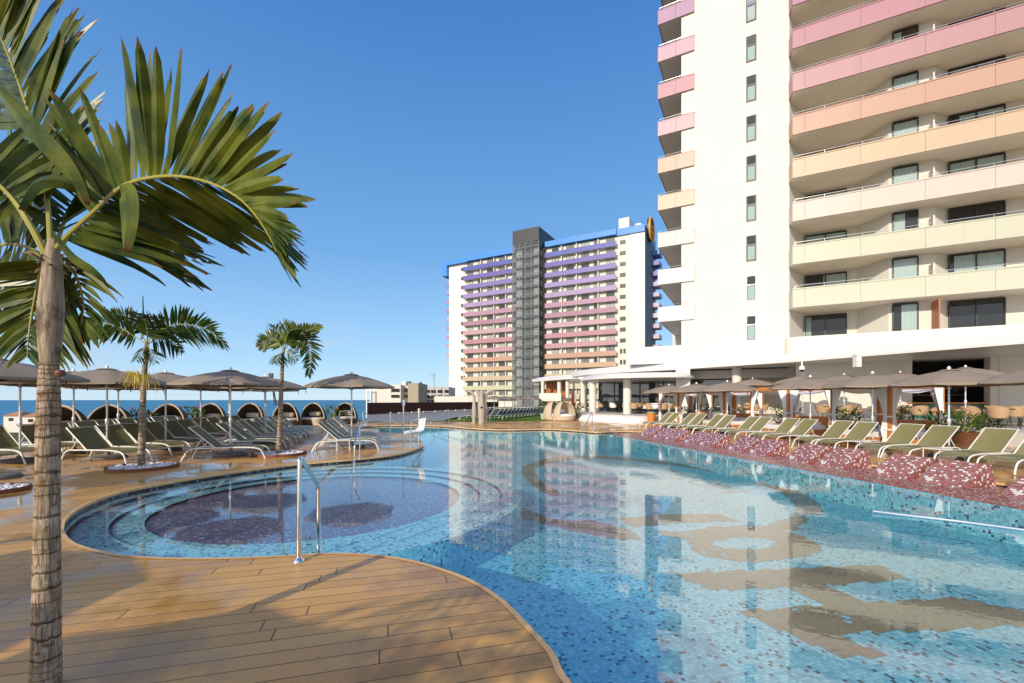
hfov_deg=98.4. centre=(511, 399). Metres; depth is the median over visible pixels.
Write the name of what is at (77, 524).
pool step edge
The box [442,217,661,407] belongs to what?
distant hotel tower
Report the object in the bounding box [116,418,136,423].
sun lounger
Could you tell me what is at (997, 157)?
window
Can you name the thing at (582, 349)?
window
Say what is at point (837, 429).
sun lounger
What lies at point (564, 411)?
wicker daybed
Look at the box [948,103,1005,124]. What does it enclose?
window
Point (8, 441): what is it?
sun lounger
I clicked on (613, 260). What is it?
window
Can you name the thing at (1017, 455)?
sun lounger
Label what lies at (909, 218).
window
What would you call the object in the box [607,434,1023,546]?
mosaic ledge front
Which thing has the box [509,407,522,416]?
sun lounger
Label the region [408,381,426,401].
stair tower building
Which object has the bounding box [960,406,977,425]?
rattan chair
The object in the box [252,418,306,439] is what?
sun lounger
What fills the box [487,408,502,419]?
sun lounger
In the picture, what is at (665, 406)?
rattan chair
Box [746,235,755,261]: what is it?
window
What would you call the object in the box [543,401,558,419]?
wicker daybed
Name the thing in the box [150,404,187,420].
wicker daybed
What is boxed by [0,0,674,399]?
sky
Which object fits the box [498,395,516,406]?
umbrella
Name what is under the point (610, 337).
window
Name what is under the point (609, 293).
window
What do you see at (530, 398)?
umbrella
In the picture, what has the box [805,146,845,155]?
window
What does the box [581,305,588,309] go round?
window
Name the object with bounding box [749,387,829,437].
cabana
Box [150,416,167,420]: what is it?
sun lounger
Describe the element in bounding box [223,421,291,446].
sun lounger
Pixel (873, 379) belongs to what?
umbrella
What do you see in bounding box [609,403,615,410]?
rattan chair
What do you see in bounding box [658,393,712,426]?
cabana
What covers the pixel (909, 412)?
rattan chair
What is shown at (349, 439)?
side table
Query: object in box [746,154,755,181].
window
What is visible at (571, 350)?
window
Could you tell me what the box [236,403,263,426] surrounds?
wicker daybed
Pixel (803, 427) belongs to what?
sun lounger
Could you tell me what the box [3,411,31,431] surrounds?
seaside house
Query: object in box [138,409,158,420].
potted plant
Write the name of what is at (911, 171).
window
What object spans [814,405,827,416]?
rattan chair
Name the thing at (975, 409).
rattan chair
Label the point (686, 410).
potted plant
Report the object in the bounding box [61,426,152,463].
sun lounger
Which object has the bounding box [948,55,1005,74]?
window
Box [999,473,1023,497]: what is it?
tiled recliner
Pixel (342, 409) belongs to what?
potted plant
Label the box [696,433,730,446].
tiled recliner
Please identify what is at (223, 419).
sun lounger
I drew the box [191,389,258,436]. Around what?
umbrella
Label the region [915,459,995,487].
tiled recliner
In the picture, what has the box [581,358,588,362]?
window
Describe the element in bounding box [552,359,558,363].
window
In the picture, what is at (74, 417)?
umbrella
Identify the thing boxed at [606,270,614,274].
window
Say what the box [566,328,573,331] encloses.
window
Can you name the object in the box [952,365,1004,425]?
umbrella
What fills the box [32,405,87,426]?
wicker daybed
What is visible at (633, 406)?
rattan chair
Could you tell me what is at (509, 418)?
grass
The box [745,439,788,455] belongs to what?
tiled recliner
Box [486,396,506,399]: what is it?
umbrella
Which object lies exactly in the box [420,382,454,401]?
galleried apartment block
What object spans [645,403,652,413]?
rattan chair
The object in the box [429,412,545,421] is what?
lawn ground
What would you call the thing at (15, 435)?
coast land
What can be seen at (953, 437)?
potted plant
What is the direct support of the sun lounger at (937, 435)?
on the pool deck
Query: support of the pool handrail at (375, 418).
on the pool deck
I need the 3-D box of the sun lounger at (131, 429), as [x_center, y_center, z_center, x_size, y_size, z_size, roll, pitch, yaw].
[-10.761,1.149,13.271,1.975,0.894,0.724,0,0,9]
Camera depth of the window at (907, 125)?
28.33 m
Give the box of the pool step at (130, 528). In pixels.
[112,474,477,552]
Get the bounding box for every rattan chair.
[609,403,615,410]
[629,403,637,413]
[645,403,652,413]
[650,403,657,412]
[662,403,668,411]
[742,403,749,412]
[748,404,758,413]
[763,404,768,416]
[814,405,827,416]
[840,405,853,421]
[853,405,865,421]
[897,405,906,419]
[898,405,912,419]
[910,405,928,420]
[927,407,936,420]
[950,405,959,423]
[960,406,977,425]
[962,406,981,421]
[985,406,1010,429]
[1006,406,1023,426]
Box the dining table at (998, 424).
[982,408,1014,427]
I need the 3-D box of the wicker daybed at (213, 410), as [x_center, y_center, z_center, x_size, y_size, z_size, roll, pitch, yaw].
[-16.750,0.893,24.600,1.600,1.415,1.600,0,0,-21]
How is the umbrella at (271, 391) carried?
on the pool deck
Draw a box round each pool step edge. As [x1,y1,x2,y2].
[67,470,501,538]
[108,473,479,541]
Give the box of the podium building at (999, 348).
[532,324,1023,419]
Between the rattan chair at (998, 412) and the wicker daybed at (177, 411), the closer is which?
the rattan chair at (998, 412)
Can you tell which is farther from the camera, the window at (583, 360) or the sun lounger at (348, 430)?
the window at (583, 360)
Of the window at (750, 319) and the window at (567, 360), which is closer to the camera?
the window at (750, 319)
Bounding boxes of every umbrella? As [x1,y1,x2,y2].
[0,358,90,479]
[0,382,94,463]
[4,369,130,453]
[28,365,169,459]
[64,388,164,423]
[109,370,219,451]
[151,387,238,442]
[166,367,284,456]
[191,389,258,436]
[222,374,306,443]
[231,390,299,430]
[304,371,394,448]
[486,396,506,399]
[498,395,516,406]
[509,396,526,405]
[520,396,541,413]
[643,384,687,427]
[668,382,720,430]
[694,380,756,433]
[736,378,777,386]
[767,375,858,442]
[773,374,819,415]
[820,371,928,449]
[826,373,856,419]
[886,371,917,419]
[888,366,1023,458]
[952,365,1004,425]
[978,369,1023,384]
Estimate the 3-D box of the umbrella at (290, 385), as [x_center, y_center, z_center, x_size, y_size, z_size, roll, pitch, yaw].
[-9.150,0.326,16.400,2.692,2.547,2.692,0,0,14]
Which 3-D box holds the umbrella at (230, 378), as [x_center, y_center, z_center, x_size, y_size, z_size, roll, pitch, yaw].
[-8.100,0.326,12.700,2.692,2.547,2.692,0,0,24]
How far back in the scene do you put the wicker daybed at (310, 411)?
28.51 m
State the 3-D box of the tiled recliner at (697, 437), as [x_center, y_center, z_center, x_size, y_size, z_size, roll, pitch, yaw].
[7.099,1.455,16.886,0.930,0.430,0.770,0,0,-12]
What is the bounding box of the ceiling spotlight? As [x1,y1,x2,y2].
[852,354,861,366]
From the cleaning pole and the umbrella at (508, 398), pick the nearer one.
the cleaning pole
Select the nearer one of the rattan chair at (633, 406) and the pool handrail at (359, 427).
the pool handrail at (359, 427)
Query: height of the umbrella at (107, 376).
2.547 m
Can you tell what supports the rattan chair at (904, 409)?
on the terrace
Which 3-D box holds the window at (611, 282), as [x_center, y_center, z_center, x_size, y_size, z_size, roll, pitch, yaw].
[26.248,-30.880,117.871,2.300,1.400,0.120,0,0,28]
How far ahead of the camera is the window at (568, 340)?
123.33 m
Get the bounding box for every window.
[487,381,492,385]
[552,339,558,343]
[552,349,558,353]
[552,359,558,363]
[566,286,573,290]
[566,297,573,300]
[566,307,573,311]
[566,317,573,321]
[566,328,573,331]
[566,338,573,342]
[566,348,573,352]
[566,359,573,362]
[566,369,573,373]
[581,284,588,288]
[581,295,588,298]
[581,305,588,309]
[581,316,588,320]
[581,326,588,330]
[581,337,588,341]
[581,347,588,351]
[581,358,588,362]
[606,237,614,241]
[606,248,614,252]
[606,259,614,263]
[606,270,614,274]
[606,281,614,285]
[606,292,614,296]
[606,303,614,306]
[606,313,614,317]
[606,324,614,328]
[606,335,614,339]
[606,346,614,350]
[606,357,614,361]
[746,0,755,22]
[746,34,755,62]
[746,74,755,102]
[746,114,755,141]
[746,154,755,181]
[746,194,755,221]
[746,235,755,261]
[746,275,755,300]
[746,315,755,340]
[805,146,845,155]
[805,188,846,199]
[805,230,846,242]
[805,271,846,286]
[805,313,846,335]
[892,24,918,42]
[892,70,918,89]
[892,117,918,136]
[892,163,918,183]
[892,209,918,230]
[892,255,918,277]
[892,302,918,330]
[948,7,1005,25]
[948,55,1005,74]
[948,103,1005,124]
[948,152,1005,173]
[948,200,1005,222]
[948,248,1005,272]
[948,297,1005,327]
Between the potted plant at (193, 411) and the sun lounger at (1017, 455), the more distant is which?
the potted plant at (193, 411)
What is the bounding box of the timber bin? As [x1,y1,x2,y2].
[647,412,655,424]
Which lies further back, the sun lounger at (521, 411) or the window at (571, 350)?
the window at (571, 350)
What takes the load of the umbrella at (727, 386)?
on the pool deck
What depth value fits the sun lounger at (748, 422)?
18.80 m
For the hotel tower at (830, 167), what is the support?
on the podium building at (999, 348)
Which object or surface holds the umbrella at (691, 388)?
on the pool deck
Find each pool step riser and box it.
[72,470,484,531]
[115,474,476,523]
[178,472,439,494]
[289,468,520,573]
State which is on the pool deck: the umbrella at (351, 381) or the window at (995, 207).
the umbrella at (351, 381)
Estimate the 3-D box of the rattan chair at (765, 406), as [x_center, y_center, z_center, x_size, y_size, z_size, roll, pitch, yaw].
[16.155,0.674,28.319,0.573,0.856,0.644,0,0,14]
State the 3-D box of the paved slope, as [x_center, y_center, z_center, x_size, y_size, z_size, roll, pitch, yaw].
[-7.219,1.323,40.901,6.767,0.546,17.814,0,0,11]
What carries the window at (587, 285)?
in the distant hotel tower at (538, 302)
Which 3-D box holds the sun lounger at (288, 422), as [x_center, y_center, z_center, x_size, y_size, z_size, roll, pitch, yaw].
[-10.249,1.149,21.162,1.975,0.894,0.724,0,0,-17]
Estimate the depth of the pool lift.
14.95 m
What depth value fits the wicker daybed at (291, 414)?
27.07 m
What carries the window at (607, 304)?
in the distant hotel tower at (538, 302)
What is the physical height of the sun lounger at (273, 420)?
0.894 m
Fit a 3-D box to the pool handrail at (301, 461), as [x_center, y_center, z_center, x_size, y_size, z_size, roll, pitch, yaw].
[-2.162,1.280,4.692,0.116,1.442,0.770,0,0,-9]
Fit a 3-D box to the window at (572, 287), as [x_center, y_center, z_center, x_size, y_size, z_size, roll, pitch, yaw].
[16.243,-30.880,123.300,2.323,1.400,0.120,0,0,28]
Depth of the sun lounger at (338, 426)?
16.58 m
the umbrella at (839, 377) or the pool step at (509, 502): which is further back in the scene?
the umbrella at (839, 377)
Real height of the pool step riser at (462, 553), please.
0.560 m
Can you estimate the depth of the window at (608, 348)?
117.80 m
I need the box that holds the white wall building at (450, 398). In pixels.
[434,396,469,401]
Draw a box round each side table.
[336,438,350,451]
[746,431,762,438]
[789,435,807,445]
[846,440,870,452]
[921,447,952,460]
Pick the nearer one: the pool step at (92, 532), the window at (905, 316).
the pool step at (92, 532)
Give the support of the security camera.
attached to the podium building at (999, 348)
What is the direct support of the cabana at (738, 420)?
on the pool deck
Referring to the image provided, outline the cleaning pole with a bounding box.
[872,510,1023,531]
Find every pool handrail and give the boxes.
[292,456,320,562]
[353,421,361,477]
[362,412,389,431]
[389,412,402,434]
[430,409,448,427]
[581,412,592,433]
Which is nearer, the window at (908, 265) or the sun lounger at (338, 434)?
the sun lounger at (338, 434)
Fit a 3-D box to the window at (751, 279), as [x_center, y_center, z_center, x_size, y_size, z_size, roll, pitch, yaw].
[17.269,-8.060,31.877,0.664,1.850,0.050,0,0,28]
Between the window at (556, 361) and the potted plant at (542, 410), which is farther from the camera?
the window at (556, 361)
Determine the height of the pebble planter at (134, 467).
0.084 m
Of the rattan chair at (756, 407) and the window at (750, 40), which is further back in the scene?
the window at (750, 40)
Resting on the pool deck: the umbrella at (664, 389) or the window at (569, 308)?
the umbrella at (664, 389)
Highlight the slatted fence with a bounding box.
[367,402,498,414]
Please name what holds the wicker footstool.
on the pool deck
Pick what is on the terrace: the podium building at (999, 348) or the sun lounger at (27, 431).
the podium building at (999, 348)
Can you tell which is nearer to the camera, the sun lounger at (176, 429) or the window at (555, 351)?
the sun lounger at (176, 429)
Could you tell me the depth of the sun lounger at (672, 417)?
24.27 m
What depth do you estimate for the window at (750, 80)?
31.88 m
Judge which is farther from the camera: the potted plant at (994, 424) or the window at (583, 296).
the window at (583, 296)
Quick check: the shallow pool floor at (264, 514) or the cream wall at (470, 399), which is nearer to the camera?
the shallow pool floor at (264, 514)
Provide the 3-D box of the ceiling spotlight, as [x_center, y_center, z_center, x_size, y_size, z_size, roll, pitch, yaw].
[17.665,-1.998,22.600,0.300,0.645,0.300,0,0,0]
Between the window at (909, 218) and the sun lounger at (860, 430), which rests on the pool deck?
the sun lounger at (860, 430)
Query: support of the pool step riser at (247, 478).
on the shallow pool floor at (264, 514)
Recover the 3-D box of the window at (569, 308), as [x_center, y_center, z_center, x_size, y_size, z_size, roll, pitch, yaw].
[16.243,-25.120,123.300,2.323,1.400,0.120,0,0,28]
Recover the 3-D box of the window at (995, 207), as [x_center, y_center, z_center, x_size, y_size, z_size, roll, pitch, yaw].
[28.797,-10.760,27.399,2.569,2.680,0.136,0,0,28]
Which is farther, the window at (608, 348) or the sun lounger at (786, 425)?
the window at (608, 348)
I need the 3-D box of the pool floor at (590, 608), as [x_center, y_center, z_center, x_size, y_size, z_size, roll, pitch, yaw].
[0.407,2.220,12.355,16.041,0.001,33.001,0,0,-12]
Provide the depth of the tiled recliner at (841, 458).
10.92 m
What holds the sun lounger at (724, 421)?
on the pool deck
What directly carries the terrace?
on the pool deck
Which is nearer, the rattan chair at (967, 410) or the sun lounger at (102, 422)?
the sun lounger at (102, 422)
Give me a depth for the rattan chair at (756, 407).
27.54 m
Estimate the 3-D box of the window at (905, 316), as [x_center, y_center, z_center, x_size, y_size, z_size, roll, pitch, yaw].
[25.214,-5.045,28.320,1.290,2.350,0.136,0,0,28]
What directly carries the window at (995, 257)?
in the hotel tower at (830, 167)
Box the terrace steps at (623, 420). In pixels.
[575,415,647,424]
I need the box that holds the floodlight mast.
[268,373,276,404]
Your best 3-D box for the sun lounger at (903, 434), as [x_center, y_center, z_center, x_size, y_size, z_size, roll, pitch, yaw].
[10.917,1.149,12.710,1.975,0.894,0.724,0,0,-14]
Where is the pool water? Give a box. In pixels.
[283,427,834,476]
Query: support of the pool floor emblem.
on the pool floor at (590, 608)
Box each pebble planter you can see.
[0,482,31,493]
[104,461,179,472]
[251,449,306,457]
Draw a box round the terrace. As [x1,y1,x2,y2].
[575,408,1023,446]
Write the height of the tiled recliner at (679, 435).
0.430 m
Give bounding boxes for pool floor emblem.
[521,460,1023,658]
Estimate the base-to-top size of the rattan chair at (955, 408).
0.856 m
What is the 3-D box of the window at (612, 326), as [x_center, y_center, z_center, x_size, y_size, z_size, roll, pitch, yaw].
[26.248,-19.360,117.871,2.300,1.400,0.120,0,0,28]
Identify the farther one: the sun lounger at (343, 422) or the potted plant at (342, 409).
the potted plant at (342, 409)
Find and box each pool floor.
[144,458,1023,682]
[144,478,458,544]
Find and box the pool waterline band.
[64,426,1007,528]
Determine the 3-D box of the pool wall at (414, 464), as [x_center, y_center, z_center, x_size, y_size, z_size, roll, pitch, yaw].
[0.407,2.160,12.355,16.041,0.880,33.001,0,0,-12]
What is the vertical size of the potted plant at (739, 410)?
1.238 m
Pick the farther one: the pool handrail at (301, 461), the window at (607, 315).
the window at (607, 315)
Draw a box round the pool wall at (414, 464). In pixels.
[64,461,422,533]
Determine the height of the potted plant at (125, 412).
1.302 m
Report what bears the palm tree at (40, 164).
on the pool deck
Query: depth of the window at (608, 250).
117.80 m
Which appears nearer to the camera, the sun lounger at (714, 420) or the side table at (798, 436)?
the side table at (798, 436)
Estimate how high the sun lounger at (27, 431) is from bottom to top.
0.894 m
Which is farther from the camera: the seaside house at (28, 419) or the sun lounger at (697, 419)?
the seaside house at (28, 419)
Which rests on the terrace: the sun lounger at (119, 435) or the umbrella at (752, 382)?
the umbrella at (752, 382)
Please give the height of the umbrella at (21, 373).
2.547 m
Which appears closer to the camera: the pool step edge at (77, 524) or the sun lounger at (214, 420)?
the pool step edge at (77, 524)
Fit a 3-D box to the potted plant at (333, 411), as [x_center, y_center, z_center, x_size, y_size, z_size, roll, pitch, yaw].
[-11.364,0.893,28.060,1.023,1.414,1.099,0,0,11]
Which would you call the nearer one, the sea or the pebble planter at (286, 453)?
the pebble planter at (286, 453)
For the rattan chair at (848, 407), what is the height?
0.856 m
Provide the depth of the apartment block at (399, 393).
78.00 m
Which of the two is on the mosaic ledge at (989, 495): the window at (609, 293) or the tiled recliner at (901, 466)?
the tiled recliner at (901, 466)
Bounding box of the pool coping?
[61,425,1009,682]
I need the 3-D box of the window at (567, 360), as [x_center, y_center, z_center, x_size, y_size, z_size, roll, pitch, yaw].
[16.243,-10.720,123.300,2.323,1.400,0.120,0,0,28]
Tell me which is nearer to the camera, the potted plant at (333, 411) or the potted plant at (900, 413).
the potted plant at (900, 413)
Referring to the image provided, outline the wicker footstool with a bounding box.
[312,418,322,424]
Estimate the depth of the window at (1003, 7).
27.37 m
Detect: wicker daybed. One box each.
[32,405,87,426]
[87,404,130,423]
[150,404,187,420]
[196,403,226,421]
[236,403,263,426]
[271,403,300,425]
[300,403,326,424]
[334,402,357,423]
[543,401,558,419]
[553,401,574,420]
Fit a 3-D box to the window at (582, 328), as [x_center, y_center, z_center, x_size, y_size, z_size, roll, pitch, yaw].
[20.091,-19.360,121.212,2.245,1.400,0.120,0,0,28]
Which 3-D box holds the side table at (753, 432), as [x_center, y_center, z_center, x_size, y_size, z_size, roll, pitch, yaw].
[9.477,1.409,17.307,0.420,0.363,0.420,0,0,-13]
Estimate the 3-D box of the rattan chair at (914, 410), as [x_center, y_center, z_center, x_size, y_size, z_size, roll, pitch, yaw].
[18.023,0.674,19.516,0.644,0.856,0.573,0,0,25]
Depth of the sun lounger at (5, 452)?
10.78 m
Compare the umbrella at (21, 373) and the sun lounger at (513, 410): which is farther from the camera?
the sun lounger at (513, 410)
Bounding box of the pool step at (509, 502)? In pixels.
[65,466,520,554]
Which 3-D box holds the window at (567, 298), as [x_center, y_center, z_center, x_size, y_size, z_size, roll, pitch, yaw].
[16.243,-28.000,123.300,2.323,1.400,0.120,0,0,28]
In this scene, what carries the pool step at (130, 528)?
on the pool step riser
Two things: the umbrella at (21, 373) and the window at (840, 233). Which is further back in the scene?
the window at (840, 233)
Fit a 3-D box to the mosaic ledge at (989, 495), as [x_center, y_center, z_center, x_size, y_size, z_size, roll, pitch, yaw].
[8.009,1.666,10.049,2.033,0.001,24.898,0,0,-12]
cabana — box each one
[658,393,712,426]
[697,391,763,428]
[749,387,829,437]
[829,387,946,443]
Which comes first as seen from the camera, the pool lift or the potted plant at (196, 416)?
the pool lift
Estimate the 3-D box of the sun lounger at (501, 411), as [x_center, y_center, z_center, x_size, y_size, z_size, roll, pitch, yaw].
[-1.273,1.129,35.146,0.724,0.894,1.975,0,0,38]
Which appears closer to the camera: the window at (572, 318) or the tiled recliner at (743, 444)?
the tiled recliner at (743, 444)
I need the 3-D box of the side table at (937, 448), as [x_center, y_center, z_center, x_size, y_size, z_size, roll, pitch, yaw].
[10.822,1.409,11.247,0.420,0.363,0.420,0,0,-13]
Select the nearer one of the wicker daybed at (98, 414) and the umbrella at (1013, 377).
the umbrella at (1013, 377)
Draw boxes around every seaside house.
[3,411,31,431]
[21,413,34,434]
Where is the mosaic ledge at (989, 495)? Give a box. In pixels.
[608,433,1023,510]
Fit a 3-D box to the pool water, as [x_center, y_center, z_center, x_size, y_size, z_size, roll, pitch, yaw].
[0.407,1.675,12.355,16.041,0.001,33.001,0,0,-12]
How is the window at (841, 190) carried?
in the hotel tower at (830, 167)
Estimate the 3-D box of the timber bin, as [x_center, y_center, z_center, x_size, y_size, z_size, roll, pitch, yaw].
[9.000,1.185,28.550,0.560,0.830,0.546,0,0,0]
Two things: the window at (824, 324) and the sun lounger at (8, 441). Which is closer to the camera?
the sun lounger at (8, 441)
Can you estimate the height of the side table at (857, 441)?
0.363 m
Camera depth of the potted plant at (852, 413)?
19.20 m
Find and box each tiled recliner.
[638,426,662,436]
[651,428,676,438]
[662,429,690,440]
[681,431,711,444]
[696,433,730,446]
[724,436,761,451]
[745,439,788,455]
[784,444,831,462]
[814,447,871,468]
[869,454,935,478]
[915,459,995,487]
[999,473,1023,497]
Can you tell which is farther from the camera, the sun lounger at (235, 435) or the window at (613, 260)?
the window at (613, 260)
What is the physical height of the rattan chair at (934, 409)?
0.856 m
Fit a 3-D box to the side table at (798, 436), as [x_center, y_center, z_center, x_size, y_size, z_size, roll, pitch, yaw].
[9.926,1.409,15.287,0.420,0.363,0.420,0,0,-13]
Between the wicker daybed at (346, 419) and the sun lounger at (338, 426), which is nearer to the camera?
the sun lounger at (338, 426)
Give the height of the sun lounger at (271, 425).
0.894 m
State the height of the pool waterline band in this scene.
0.116 m
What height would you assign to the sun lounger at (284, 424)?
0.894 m
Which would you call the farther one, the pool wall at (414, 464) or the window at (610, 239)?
the window at (610, 239)
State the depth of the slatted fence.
40.60 m
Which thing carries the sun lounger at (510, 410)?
on the lawn ground at (516, 419)
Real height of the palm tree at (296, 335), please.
4.028 m
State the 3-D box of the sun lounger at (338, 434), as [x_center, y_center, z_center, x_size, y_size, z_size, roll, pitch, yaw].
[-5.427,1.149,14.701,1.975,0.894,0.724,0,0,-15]
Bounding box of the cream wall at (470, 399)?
[468,397,497,401]
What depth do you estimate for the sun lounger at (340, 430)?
15.74 m
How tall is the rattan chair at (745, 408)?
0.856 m
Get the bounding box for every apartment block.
[366,381,407,421]
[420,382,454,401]
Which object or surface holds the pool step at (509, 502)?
on the pool step riser at (462, 553)
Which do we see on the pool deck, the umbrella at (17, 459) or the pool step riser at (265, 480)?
the umbrella at (17, 459)
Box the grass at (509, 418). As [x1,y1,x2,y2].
[435,416,546,420]
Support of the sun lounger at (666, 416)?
on the pool deck
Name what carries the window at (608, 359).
in the distant hotel tower at (538, 302)
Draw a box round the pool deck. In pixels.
[0,420,1023,682]
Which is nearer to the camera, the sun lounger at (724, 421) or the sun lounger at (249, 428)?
the sun lounger at (249, 428)
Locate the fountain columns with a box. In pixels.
[465,389,495,422]
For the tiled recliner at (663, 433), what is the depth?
19.03 m
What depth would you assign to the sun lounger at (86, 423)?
14.94 m
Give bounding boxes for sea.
[0,400,369,424]
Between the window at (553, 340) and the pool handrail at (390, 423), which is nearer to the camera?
the pool handrail at (390, 423)
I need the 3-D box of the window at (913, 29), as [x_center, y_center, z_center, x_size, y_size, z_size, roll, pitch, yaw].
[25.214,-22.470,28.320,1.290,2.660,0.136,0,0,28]
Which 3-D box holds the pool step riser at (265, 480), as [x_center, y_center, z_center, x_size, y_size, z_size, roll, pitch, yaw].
[-3.420,1.829,7.950,5.680,0.062,5.680,0,0,0]
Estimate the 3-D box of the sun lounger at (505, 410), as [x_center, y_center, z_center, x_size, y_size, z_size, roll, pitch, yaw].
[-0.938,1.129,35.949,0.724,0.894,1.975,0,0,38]
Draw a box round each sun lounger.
[0,426,34,462]
[0,450,26,464]
[9,424,90,456]
[61,422,88,453]
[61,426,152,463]
[68,420,98,447]
[91,424,172,459]
[95,419,115,425]
[114,422,192,453]
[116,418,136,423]
[133,417,149,422]
[146,421,205,450]
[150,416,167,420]
[159,420,219,443]
[167,415,209,433]
[174,419,231,442]
[180,426,270,461]
[191,417,231,437]
[203,417,248,432]
[209,422,286,452]
[217,416,245,429]
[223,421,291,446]
[226,415,264,429]
[232,420,297,444]
[243,419,301,442]
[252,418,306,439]
[258,417,309,437]
[267,416,314,435]
[271,415,317,433]
[283,417,320,432]
[311,422,379,451]
[319,421,379,446]
[321,419,380,445]
[327,419,380,441]
[329,417,380,438]
[336,416,381,435]
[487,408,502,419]
[489,408,506,419]
[489,408,510,418]
[494,408,514,418]
[498,408,518,418]
[507,407,525,415]
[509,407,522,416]
[639,412,673,427]
[645,412,683,428]
[661,413,700,430]
[668,413,709,431]
[684,414,724,433]
[692,415,738,434]
[714,416,764,437]
[724,417,776,439]
[749,418,802,439]
[762,419,822,443]
[791,420,856,446]
[814,421,882,449]
[855,423,929,457]
[880,425,965,459]
[934,427,1023,465]
[976,439,1023,474]
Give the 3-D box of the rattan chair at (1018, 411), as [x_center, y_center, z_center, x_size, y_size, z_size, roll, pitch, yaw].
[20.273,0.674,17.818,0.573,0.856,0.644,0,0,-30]
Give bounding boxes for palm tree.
[0,0,315,682]
[77,296,229,465]
[255,318,323,452]
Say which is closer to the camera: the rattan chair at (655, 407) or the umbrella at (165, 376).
the umbrella at (165, 376)
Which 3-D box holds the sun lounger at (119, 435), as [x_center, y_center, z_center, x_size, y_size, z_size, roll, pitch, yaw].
[-10.576,1.149,12.273,1.975,0.894,0.724,0,0,11]
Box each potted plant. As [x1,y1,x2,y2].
[116,407,138,417]
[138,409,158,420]
[180,406,199,423]
[188,408,206,425]
[325,403,341,422]
[335,406,346,415]
[536,401,552,418]
[569,402,584,418]
[681,406,693,416]
[728,406,742,414]
[769,403,802,422]
[836,406,862,428]
[869,404,912,419]
[917,409,966,446]
[945,410,989,444]
[970,414,1009,427]
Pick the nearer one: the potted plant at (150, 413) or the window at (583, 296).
the potted plant at (150, 413)
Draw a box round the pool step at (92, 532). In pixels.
[71,470,499,557]
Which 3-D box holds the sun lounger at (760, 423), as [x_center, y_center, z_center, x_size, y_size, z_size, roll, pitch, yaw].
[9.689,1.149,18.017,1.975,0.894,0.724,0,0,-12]
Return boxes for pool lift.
[402,400,425,448]
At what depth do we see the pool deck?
3.38 m
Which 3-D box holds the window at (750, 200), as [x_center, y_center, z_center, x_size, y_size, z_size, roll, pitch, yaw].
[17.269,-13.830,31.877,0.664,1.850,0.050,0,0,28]
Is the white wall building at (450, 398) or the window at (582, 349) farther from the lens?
the window at (582, 349)
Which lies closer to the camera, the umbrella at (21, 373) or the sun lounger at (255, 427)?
the umbrella at (21, 373)
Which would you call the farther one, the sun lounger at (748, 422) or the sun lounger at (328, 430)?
the sun lounger at (748, 422)
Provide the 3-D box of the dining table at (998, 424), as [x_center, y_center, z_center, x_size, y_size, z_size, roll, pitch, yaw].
[18.504,0.719,16.800,0.850,0.758,0.850,0,0,-42]
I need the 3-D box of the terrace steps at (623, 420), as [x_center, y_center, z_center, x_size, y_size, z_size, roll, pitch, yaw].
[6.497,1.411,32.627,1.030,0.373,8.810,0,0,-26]
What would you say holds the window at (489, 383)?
in the distant hotel tower at (538, 302)
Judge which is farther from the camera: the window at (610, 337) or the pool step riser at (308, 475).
the window at (610, 337)
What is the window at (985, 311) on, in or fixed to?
in the hotel tower at (830, 167)
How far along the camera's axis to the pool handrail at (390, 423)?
20.29 m
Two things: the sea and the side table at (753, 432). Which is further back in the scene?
the sea
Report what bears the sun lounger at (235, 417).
on the pool deck
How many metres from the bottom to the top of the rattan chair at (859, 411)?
0.856 m
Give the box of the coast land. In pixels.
[0,419,365,441]
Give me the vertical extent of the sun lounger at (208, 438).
0.894 m
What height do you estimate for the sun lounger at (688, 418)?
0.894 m
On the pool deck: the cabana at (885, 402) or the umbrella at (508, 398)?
the cabana at (885, 402)
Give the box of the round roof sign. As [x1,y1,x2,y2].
[647,217,654,242]
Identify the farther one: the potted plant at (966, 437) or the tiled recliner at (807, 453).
the potted plant at (966, 437)
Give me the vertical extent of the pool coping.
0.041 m
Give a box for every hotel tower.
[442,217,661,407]
[658,0,1023,370]
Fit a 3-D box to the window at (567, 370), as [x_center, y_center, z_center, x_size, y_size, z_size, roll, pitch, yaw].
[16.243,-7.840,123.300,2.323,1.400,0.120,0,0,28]
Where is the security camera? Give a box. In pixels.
[799,357,804,371]
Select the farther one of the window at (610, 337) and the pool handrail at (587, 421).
the window at (610, 337)
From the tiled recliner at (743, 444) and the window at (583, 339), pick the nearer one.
the tiled recliner at (743, 444)
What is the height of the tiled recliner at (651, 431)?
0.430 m
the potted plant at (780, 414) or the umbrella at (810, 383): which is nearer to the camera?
the umbrella at (810, 383)
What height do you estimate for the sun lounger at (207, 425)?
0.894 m
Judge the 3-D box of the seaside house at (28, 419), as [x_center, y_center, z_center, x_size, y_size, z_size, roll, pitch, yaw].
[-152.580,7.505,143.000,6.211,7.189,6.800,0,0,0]
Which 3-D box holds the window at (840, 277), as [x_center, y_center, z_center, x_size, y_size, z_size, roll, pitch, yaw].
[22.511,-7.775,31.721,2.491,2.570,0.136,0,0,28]
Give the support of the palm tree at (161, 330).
in the pebble planter at (134, 467)
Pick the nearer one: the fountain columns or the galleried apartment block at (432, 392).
the fountain columns
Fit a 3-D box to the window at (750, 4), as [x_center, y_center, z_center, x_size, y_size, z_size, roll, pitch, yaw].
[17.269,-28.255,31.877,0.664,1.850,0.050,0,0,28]
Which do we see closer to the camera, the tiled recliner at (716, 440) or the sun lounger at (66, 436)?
the sun lounger at (66, 436)
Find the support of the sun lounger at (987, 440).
on the pool deck
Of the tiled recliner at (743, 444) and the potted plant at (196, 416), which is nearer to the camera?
the tiled recliner at (743, 444)
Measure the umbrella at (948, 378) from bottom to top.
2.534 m
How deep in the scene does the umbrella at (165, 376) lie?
13.72 m
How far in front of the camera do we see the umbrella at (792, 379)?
24.80 m
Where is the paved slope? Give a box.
[363,410,471,421]

